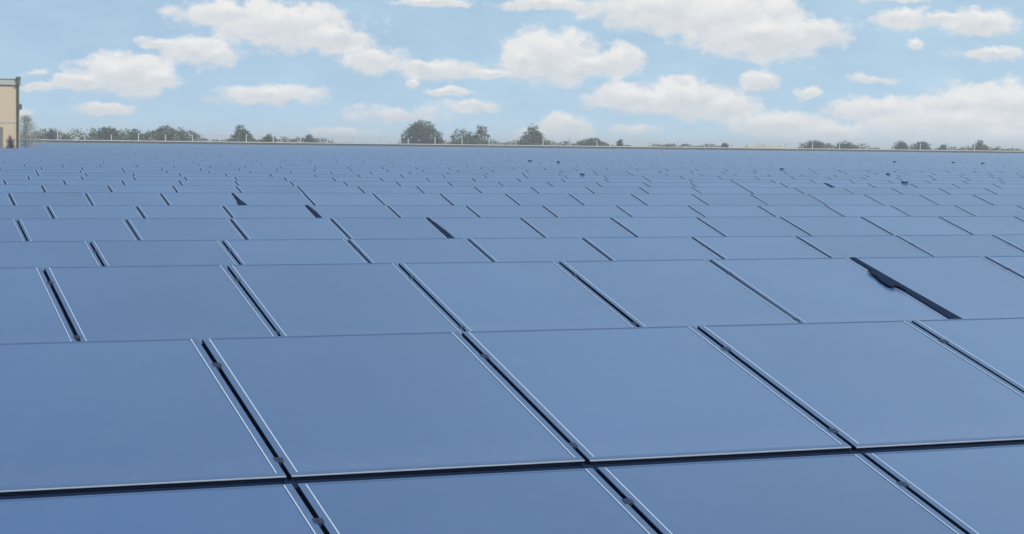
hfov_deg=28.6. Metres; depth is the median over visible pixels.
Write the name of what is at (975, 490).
solar panel
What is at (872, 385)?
solar panel
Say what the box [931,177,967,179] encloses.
solar panel
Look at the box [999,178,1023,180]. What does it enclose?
solar panel
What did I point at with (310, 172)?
solar panel
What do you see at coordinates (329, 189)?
solar panel
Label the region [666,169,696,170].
solar panel
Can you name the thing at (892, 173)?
solar panel
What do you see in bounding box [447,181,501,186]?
solar panel
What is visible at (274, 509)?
solar panel
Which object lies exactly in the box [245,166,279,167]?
solar panel
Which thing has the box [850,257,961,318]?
cable cover
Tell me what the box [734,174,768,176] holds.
solar panel
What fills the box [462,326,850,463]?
solar panel
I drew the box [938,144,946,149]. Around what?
shrub
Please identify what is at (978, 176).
solar panel
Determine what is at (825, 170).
solar panel
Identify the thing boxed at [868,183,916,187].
solar panel
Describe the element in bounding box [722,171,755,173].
solar panel
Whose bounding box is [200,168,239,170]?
solar panel
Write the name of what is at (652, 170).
solar panel
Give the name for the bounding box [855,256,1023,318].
solar panel
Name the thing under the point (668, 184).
solar panel
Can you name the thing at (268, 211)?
solar panel
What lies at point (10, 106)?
tan building
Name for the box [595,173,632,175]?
solar panel
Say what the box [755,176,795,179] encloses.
solar panel
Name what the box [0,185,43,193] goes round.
solar panel
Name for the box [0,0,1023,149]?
sky
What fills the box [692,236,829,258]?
solar panel
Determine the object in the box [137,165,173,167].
solar panel
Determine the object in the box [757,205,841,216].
solar panel
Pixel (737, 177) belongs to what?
solar panel
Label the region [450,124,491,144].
broadleaf tree
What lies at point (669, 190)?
solar panel
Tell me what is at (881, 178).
solar panel
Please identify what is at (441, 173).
solar panel
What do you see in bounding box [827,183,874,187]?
solar panel
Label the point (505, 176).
solar panel
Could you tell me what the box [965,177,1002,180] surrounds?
solar panel
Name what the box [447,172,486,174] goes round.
solar panel
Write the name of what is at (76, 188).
solar panel
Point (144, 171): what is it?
solar panel
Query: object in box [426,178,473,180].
solar panel
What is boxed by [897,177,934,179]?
solar panel
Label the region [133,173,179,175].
solar panel
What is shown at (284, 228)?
solar panel
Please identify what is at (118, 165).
solar panel
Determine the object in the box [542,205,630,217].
solar panel
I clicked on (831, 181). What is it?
solar panel
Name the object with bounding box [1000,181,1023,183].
solar panel
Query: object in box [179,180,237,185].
solar panel
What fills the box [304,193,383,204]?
solar panel
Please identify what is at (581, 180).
solar panel
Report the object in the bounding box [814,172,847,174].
solar panel
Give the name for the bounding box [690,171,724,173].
solar panel
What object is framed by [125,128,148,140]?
bush
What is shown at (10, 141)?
evergreen shrub
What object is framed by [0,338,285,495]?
solar panel
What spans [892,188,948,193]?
solar panel
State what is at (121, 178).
solar panel
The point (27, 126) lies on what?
bare tree
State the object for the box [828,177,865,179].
solar panel
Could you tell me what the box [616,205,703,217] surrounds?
solar panel
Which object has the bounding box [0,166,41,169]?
solar panel
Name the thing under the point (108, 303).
solar panel
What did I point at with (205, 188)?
solar panel
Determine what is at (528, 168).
solar panel
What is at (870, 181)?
solar panel
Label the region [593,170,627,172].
solar panel
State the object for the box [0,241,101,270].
solar panel
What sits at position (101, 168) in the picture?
solar panel
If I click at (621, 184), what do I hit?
solar panel
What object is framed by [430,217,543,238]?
solar panel
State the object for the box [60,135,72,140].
shrub
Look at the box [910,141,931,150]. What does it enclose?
bush
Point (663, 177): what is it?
solar panel
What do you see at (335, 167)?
solar panel
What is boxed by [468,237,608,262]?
solar panel
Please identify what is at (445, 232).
cable cover
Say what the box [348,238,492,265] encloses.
solar panel
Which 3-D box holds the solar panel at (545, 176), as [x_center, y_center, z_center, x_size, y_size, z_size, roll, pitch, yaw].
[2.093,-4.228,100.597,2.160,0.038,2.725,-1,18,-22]
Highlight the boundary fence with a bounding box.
[30,133,1020,150]
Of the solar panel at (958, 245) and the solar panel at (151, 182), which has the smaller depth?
the solar panel at (958, 245)
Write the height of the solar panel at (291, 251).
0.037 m
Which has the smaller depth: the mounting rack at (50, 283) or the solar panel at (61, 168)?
the mounting rack at (50, 283)
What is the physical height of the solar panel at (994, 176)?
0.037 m
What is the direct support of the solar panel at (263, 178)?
on the rack
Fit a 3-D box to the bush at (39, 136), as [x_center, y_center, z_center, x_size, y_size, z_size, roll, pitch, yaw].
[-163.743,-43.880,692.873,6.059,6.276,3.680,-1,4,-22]
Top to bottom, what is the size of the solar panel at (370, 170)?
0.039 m
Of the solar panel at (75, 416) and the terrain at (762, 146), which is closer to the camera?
the solar panel at (75, 416)
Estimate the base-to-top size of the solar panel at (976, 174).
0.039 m
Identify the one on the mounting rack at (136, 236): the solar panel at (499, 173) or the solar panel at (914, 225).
the solar panel at (914, 225)
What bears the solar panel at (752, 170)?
on the rack
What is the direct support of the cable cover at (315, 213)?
on the solar panel at (353, 211)
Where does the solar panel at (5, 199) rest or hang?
on the rack
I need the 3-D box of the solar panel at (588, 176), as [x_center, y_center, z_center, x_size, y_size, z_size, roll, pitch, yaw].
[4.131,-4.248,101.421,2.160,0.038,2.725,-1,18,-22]
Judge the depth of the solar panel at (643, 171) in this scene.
122.80 m
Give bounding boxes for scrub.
[20,127,1023,151]
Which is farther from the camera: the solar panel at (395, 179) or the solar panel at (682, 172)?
the solar panel at (682, 172)
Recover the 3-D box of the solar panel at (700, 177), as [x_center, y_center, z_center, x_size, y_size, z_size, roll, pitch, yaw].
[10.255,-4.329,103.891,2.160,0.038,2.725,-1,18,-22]
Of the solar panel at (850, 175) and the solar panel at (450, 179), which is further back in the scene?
the solar panel at (850, 175)
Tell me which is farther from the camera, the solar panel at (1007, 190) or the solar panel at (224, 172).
the solar panel at (224, 172)
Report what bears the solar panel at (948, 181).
on the rack
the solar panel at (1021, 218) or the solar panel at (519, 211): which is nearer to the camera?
the solar panel at (1021, 218)
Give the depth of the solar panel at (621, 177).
103.15 m
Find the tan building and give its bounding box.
[0,77,21,147]
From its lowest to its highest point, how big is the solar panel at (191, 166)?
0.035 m
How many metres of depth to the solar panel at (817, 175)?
117.59 m
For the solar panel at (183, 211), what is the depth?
50.11 m
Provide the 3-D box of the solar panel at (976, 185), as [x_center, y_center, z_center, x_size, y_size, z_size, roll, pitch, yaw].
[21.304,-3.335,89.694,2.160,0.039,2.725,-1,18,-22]
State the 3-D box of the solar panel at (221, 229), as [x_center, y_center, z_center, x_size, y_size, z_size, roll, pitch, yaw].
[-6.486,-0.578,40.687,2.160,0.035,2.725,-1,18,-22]
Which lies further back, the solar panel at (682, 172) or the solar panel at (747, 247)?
the solar panel at (682, 172)
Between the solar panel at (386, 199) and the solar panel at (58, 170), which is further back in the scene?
the solar panel at (58, 170)
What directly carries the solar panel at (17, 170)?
on the rack
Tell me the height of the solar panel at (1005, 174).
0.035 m
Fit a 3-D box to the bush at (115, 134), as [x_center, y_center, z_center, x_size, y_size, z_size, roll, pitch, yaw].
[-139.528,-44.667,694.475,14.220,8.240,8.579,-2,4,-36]
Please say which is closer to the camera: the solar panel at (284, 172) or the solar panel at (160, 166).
the solar panel at (284, 172)
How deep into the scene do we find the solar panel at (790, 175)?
116.85 m
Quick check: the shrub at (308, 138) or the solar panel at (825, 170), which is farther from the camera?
the shrub at (308, 138)
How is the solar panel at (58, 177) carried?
on the rack
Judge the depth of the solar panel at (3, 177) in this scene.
83.25 m
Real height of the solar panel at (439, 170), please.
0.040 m
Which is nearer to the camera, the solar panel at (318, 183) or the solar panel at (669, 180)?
the solar panel at (318, 183)
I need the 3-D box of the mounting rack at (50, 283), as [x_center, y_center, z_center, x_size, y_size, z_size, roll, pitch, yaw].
[1.071,1.281,24.963,17.700,2.478,2.655,-1,4,-22]
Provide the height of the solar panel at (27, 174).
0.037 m
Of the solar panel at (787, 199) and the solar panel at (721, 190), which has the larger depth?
the solar panel at (721, 190)
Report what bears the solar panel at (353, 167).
on the rack
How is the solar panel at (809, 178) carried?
on the rack
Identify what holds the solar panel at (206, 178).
on the rack
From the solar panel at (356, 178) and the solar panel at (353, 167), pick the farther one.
the solar panel at (353, 167)
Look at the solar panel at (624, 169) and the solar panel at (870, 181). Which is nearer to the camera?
the solar panel at (870, 181)
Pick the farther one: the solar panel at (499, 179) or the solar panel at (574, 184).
the solar panel at (499, 179)
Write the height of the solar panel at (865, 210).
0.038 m
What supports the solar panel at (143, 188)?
on the rack
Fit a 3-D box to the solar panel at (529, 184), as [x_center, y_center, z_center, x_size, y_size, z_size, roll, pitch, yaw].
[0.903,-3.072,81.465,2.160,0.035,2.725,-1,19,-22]
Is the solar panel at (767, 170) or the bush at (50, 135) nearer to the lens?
the solar panel at (767, 170)
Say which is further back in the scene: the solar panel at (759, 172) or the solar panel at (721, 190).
the solar panel at (759, 172)
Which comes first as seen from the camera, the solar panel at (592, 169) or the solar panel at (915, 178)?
the solar panel at (915, 178)
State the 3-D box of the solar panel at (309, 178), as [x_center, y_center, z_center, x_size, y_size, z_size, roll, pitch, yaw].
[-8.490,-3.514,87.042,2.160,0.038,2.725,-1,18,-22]
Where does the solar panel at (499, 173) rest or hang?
on the rack
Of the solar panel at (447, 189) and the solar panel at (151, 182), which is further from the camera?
the solar panel at (151, 182)
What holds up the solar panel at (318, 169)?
on the rack
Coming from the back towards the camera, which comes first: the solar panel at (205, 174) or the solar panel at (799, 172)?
the solar panel at (799, 172)
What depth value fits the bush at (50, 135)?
694.25 m
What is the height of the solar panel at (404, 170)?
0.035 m
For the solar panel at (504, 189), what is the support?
on the rack
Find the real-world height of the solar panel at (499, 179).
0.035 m
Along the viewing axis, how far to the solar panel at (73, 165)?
118.56 m
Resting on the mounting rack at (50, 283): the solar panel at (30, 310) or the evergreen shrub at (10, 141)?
the solar panel at (30, 310)
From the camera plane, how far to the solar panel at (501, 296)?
24.49 m
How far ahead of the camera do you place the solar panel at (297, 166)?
123.57 m
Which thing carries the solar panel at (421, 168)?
on the rack
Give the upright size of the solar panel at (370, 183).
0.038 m
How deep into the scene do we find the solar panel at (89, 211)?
49.30 m
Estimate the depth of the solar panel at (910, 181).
99.61 m
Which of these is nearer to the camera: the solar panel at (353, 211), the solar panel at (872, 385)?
the solar panel at (872, 385)
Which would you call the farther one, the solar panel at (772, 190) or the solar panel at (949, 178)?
the solar panel at (949, 178)
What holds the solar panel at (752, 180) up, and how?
on the rack
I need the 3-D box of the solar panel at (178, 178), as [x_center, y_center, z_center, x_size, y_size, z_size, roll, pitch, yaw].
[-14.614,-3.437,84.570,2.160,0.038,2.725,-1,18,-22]
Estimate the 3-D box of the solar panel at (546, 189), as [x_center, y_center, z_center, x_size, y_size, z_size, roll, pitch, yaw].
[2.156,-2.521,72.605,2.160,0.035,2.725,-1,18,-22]
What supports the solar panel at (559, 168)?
on the rack
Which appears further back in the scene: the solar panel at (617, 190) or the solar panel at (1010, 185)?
the solar panel at (1010, 185)
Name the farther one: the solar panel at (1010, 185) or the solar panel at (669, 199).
the solar panel at (1010, 185)
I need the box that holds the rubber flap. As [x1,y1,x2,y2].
[232,193,246,204]
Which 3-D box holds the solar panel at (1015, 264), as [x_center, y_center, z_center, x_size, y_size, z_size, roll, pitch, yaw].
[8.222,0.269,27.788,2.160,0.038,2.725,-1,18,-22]
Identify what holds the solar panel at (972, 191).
on the rack
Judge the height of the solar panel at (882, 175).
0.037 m
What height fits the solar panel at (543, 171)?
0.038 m
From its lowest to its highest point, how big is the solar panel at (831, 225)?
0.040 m
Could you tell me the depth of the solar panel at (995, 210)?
59.16 m
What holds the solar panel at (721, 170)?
on the rack
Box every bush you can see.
[31,131,44,138]
[44,129,60,139]
[88,126,127,139]
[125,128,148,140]
[143,124,198,141]
[226,124,254,142]
[576,137,609,146]
[799,140,829,148]
[832,140,859,149]
[891,140,911,149]
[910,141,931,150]
[969,140,988,150]
[988,146,1012,151]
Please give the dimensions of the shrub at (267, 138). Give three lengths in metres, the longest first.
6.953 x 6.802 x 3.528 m
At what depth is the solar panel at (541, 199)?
63.46 m
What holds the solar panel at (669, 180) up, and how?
on the rack
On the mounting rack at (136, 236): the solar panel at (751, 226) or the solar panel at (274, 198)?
the solar panel at (751, 226)
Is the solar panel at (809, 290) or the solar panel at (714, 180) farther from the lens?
the solar panel at (714, 180)
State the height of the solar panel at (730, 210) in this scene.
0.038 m
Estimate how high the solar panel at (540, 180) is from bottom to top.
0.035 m
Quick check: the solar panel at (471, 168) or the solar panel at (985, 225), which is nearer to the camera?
the solar panel at (985, 225)
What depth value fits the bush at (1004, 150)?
837.92 m
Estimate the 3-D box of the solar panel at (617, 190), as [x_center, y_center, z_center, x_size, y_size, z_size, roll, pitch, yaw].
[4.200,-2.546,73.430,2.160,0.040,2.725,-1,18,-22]
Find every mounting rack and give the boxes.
[0,339,1023,533]
[17,221,344,240]
[43,266,1010,340]
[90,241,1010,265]
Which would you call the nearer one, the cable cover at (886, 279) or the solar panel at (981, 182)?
the cable cover at (886, 279)
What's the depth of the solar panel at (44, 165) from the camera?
117.76 m
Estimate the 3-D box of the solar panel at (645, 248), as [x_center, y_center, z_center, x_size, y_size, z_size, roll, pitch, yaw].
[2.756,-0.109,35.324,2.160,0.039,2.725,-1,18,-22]
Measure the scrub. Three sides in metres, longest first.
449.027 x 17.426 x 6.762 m
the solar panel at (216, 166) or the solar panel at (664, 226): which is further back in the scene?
the solar panel at (216, 166)
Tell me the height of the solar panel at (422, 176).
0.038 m
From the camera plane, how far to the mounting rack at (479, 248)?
33.41 m
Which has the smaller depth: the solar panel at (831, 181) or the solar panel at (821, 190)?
the solar panel at (821, 190)
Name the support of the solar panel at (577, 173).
on the rack
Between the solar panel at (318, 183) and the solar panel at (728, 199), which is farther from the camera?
the solar panel at (318, 183)
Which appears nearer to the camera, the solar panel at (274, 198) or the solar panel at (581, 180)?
the solar panel at (274, 198)
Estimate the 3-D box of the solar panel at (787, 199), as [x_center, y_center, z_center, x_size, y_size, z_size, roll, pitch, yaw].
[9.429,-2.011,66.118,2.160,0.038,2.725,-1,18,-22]
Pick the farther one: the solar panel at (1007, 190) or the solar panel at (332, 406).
the solar panel at (1007, 190)
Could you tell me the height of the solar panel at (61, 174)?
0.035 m
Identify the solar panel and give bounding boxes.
[0,164,23,165]
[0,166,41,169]
[0,169,36,172]
[0,172,37,176]
[0,175,28,179]
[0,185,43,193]
[0,192,12,204]
[0,205,52,220]
[0,219,25,240]
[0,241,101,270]
[0,267,75,342]
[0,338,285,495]
[0,484,323,533]
[4,179,64,185]
[9,192,91,206]
[18,218,137,242]
[24,164,62,166]
[28,176,81,179]
[36,170,79,171]
[37,172,85,175]
[41,167,81,169]
[42,185,110,193]
[44,265,277,343]
[47,205,142,219]
[62,164,99,166]
[63,180,123,185]
[80,170,123,172]
[81,167,121,169]
[81,176,134,180]
[85,172,133,175]
[86,192,167,206]
[90,240,238,267]
[100,165,136,166]
[108,185,176,192]
[121,167,161,169]
[122,180,180,185]
[123,170,166,173]
[126,218,245,241]
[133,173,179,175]
[133,176,185,180]
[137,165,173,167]
[137,205,231,218]
[160,193,237,206]
[161,167,200,170]
[166,170,208,172]
[173,165,209,167]
[173,185,240,192]
[179,173,226,176]
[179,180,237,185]
[184,176,235,180]
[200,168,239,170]
[202,331,584,479]
[208,171,249,173]
[209,165,245,167]
[222,239,368,264]
[223,205,315,217]
[225,173,271,177]
[227,263,462,335]
[230,218,348,240]
[234,193,313,204]
[235,177,285,180]
[235,180,292,185]
[236,185,303,193]
[238,168,276,170]
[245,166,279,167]
[249,171,291,173]
[270,173,315,177]
[276,168,314,170]
[280,166,314,167]
[284,177,334,180]
[290,171,331,173]
[290,181,346,185]
[297,186,363,192]
[297,468,656,533]
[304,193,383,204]
[309,205,398,218]
[313,168,350,170]
[314,166,349,168]
[314,174,358,176]
[330,171,370,173]
[331,218,446,238]
[332,177,381,180]
[343,181,399,186]
[348,166,382,168]
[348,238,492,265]
[350,169,387,171]
[357,174,402,177]
[358,186,422,193]
[370,172,409,173]
[373,193,451,205]
[380,177,428,181]
[382,167,415,168]
[386,169,423,171]
[388,205,477,217]
[396,181,450,186]
[399,261,635,330]
[400,174,444,177]
[409,172,447,174]
[415,167,448,169]
[417,186,480,193]
[422,169,458,171]
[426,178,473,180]
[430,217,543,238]
[440,193,517,205]
[442,174,485,177]
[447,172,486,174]
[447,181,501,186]
[448,167,481,169]
[457,169,492,172]
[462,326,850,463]
[466,205,555,217]
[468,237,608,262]
[472,178,519,181]
[474,186,536,193]
[480,167,513,169]
[484,175,526,178]
[485,172,523,174]
[492,170,528,172]
[498,182,550,186]
[505,193,582,205]
[513,168,544,169]
[517,178,564,181]
[520,217,635,237]
[522,173,559,174]
[524,175,566,178]
[526,170,561,172]
[530,186,592,193]
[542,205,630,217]
[544,168,575,169]
[547,182,600,186]
[559,170,594,172]
[559,173,595,174]
[559,259,799,327]
[561,178,607,181]
[564,175,606,178]
[569,193,645,205]
[575,168,606,170]
[582,237,721,260]
[586,187,647,193]
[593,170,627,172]
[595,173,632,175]
[596,182,648,186]
[597,454,964,533]
[603,175,645,178]
[605,168,637,170]
[605,179,649,181]
[610,217,723,237]
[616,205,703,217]
[626,171,659,172]
[630,173,667,175]
[631,194,706,205]
[637,169,667,170]
[639,187,700,193]
[643,176,683,178]
[643,182,695,186]
[647,179,691,182]
[659,171,693,173]
[665,173,701,175]
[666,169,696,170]
[681,176,720,178]
[688,205,774,216]
[689,179,734,182]
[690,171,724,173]
[690,182,740,186]
[692,187,752,193]
[692,194,766,204]
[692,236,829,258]
[696,169,725,171]
[697,217,809,236]
[697,320,1023,450]
[700,174,735,175]
[710,258,948,322]
[718,176,757,178]
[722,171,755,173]
[725,169,754,171]
[730,179,774,182]
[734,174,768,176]
[736,183,785,186]
[743,187,802,193]
[750,194,824,205]
[753,171,785,173]
[754,169,784,171]
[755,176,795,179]
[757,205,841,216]
[767,174,803,176]
[770,179,813,182]
[780,216,890,235]
[781,183,829,186]
[783,170,812,171]
[784,172,815,173]
[791,176,830,179]
[793,187,852,193]
[796,235,932,258]
[800,174,835,176]
[808,194,881,204]
[811,170,839,171]
[811,180,852,182]
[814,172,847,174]
[825,205,908,216]
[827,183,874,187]
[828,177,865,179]
[833,174,867,176]
[844,172,876,174]
[844,188,900,193]
[849,180,891,183]
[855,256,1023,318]
[861,216,971,235]
[863,177,900,179]
[864,194,937,205]
[864,445,1023,533]
[866,175,898,176]
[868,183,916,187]
[873,172,905,174]
[888,180,928,182]
[891,205,973,216]
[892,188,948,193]
[896,235,1023,256]
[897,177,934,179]
[898,175,929,176]
[903,172,934,174]
[910,183,958,187]
[912,317,1023,392]
[919,194,991,204]
[925,180,967,183]
[928,175,960,176]
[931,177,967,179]
[933,173,962,174]
[939,188,994,194]
[939,216,1023,234]
[953,184,999,187]
[954,205,1023,215]
[959,175,992,177]
[961,173,990,175]
[962,180,1004,183]
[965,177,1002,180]
[973,194,1023,204]
[985,188,1023,193]
[985,256,1023,277]
[988,173,1019,175]
[990,175,1022,177]
[993,234,1023,251]
[994,184,1023,187]
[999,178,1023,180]
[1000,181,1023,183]
[1014,216,1023,220]
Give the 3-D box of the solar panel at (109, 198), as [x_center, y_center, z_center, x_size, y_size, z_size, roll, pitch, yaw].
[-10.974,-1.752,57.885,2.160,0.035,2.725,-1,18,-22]
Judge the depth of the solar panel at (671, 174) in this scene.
114.25 m
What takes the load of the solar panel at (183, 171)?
on the rack
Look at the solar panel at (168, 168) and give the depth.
112.11 m
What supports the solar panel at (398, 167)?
on the rack
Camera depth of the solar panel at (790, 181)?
96.98 m
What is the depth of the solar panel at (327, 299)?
23.67 m
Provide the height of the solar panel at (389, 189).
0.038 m
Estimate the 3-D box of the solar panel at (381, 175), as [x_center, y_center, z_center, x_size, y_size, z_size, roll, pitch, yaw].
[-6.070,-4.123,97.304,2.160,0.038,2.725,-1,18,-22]
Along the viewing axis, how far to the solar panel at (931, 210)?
58.34 m
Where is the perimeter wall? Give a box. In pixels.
[21,139,1023,152]
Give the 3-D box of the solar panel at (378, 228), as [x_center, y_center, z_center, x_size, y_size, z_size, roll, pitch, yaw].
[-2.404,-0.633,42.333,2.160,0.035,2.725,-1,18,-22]
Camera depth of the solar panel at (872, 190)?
78.33 m
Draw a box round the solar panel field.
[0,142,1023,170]
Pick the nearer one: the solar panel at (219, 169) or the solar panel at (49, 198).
the solar panel at (49, 198)
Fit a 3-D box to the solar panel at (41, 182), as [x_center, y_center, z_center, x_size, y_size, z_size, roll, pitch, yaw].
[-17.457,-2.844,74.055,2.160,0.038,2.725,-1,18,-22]
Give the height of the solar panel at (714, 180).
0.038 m
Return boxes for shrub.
[5,135,16,147]
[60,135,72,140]
[259,132,276,141]
[302,132,317,142]
[616,139,622,145]
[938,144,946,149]
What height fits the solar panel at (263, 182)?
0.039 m
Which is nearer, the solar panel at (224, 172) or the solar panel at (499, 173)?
the solar panel at (224, 172)
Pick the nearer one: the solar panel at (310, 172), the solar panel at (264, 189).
the solar panel at (264, 189)
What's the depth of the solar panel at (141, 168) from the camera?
111.33 m
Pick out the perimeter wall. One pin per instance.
(473, 145)
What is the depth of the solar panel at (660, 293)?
25.31 m
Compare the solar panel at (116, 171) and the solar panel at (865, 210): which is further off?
the solar panel at (116, 171)
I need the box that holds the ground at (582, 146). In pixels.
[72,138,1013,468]
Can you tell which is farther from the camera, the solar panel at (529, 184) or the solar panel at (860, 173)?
the solar panel at (860, 173)
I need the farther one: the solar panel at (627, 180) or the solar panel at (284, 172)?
the solar panel at (284, 172)
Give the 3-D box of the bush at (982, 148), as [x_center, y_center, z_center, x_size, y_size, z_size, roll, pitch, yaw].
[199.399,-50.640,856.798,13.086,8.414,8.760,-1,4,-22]
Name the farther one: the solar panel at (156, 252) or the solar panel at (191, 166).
the solar panel at (191, 166)
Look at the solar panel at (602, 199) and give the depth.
64.26 m
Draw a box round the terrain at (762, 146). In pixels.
[737,144,796,148]
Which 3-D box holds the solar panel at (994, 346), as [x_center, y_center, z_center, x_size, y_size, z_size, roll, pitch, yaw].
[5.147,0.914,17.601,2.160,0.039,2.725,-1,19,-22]
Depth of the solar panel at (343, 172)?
106.89 m
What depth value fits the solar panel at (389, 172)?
107.72 m
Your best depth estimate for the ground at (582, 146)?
5966.69 m
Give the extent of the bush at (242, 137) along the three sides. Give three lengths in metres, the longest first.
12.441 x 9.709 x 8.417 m
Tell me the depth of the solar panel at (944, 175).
120.94 m
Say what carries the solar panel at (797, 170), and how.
on the rack
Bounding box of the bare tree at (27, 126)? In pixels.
[20,112,47,146]
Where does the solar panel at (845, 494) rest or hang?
on the mounting rack at (320, 521)
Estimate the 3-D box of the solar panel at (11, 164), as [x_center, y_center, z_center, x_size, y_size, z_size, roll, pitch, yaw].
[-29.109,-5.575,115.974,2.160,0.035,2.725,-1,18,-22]
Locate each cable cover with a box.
[305,205,321,217]
[426,217,453,237]
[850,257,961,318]
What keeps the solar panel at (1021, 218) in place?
on the mounting rack at (136, 236)
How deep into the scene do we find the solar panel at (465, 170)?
118.66 m
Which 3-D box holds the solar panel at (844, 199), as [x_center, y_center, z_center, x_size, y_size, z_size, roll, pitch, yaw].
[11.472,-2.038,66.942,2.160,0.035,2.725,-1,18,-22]
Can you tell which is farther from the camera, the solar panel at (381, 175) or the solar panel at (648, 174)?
the solar panel at (648, 174)
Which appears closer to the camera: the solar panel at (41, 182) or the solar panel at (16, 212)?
the solar panel at (16, 212)
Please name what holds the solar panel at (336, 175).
on the rack
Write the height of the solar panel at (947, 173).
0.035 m
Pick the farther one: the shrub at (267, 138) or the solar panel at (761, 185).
the shrub at (267, 138)
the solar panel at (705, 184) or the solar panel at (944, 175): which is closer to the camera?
the solar panel at (705, 184)
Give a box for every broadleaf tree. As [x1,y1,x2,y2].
[399,118,444,144]
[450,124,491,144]
[514,123,551,144]
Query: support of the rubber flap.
on the solar panel at (222, 199)
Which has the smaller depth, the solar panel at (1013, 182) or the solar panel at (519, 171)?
the solar panel at (1013, 182)
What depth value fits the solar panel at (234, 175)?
95.77 m
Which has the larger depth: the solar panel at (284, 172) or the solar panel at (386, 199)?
the solar panel at (284, 172)
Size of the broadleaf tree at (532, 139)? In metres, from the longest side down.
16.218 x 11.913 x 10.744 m
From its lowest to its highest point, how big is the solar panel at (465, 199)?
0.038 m
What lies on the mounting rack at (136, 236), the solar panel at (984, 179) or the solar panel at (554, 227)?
the solar panel at (554, 227)
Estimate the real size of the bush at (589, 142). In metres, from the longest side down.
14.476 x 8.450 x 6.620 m
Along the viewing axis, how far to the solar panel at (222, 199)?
59.31 m
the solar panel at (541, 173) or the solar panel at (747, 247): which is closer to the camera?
the solar panel at (747, 247)
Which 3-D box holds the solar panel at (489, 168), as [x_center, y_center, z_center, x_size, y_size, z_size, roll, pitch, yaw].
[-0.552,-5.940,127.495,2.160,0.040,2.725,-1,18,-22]
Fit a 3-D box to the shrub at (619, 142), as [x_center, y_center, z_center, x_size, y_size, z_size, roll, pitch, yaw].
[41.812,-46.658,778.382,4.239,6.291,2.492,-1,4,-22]
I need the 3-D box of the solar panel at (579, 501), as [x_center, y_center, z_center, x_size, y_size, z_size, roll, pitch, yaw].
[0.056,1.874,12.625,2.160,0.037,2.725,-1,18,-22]
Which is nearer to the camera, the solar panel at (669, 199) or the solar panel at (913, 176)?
the solar panel at (669, 199)
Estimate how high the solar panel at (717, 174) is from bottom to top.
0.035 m
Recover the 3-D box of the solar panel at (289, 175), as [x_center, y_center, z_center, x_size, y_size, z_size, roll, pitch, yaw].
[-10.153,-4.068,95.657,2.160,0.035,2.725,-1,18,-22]
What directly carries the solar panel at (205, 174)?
on the rack
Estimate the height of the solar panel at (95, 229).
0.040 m
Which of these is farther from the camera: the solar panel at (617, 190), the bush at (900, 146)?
the bush at (900, 146)
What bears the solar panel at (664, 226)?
on the mounting rack at (136, 236)
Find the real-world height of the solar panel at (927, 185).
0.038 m
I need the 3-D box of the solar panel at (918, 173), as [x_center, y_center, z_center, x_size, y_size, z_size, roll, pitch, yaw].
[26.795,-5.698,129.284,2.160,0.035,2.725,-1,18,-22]
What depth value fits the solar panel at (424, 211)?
52.57 m
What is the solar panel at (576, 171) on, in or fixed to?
on the rack
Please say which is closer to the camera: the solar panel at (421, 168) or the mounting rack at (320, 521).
the mounting rack at (320, 521)
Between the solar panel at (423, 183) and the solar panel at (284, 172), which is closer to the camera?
the solar panel at (423, 183)
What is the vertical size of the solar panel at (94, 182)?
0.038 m
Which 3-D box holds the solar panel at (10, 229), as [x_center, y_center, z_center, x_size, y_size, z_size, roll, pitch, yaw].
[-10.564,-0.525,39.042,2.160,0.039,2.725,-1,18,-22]
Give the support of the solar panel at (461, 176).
on the rack
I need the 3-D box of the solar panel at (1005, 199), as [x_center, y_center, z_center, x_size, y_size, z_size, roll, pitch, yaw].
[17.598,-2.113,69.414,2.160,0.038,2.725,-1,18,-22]
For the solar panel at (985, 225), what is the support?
on the mounting rack at (136, 236)
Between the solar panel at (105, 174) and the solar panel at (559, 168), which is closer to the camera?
the solar panel at (105, 174)
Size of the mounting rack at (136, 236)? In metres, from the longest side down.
28.700 x 2.655 x 2.350 m
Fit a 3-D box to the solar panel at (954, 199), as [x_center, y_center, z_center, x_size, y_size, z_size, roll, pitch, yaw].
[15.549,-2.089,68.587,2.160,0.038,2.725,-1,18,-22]
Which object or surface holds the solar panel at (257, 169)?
on the rack
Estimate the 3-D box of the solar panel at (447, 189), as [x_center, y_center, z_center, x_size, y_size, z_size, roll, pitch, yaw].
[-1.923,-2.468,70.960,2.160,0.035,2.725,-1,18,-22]
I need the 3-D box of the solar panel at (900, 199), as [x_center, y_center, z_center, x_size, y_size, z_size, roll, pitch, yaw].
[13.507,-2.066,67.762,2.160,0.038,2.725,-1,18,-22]
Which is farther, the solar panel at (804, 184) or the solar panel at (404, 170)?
the solar panel at (404, 170)
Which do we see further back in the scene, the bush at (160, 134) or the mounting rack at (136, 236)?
the bush at (160, 134)

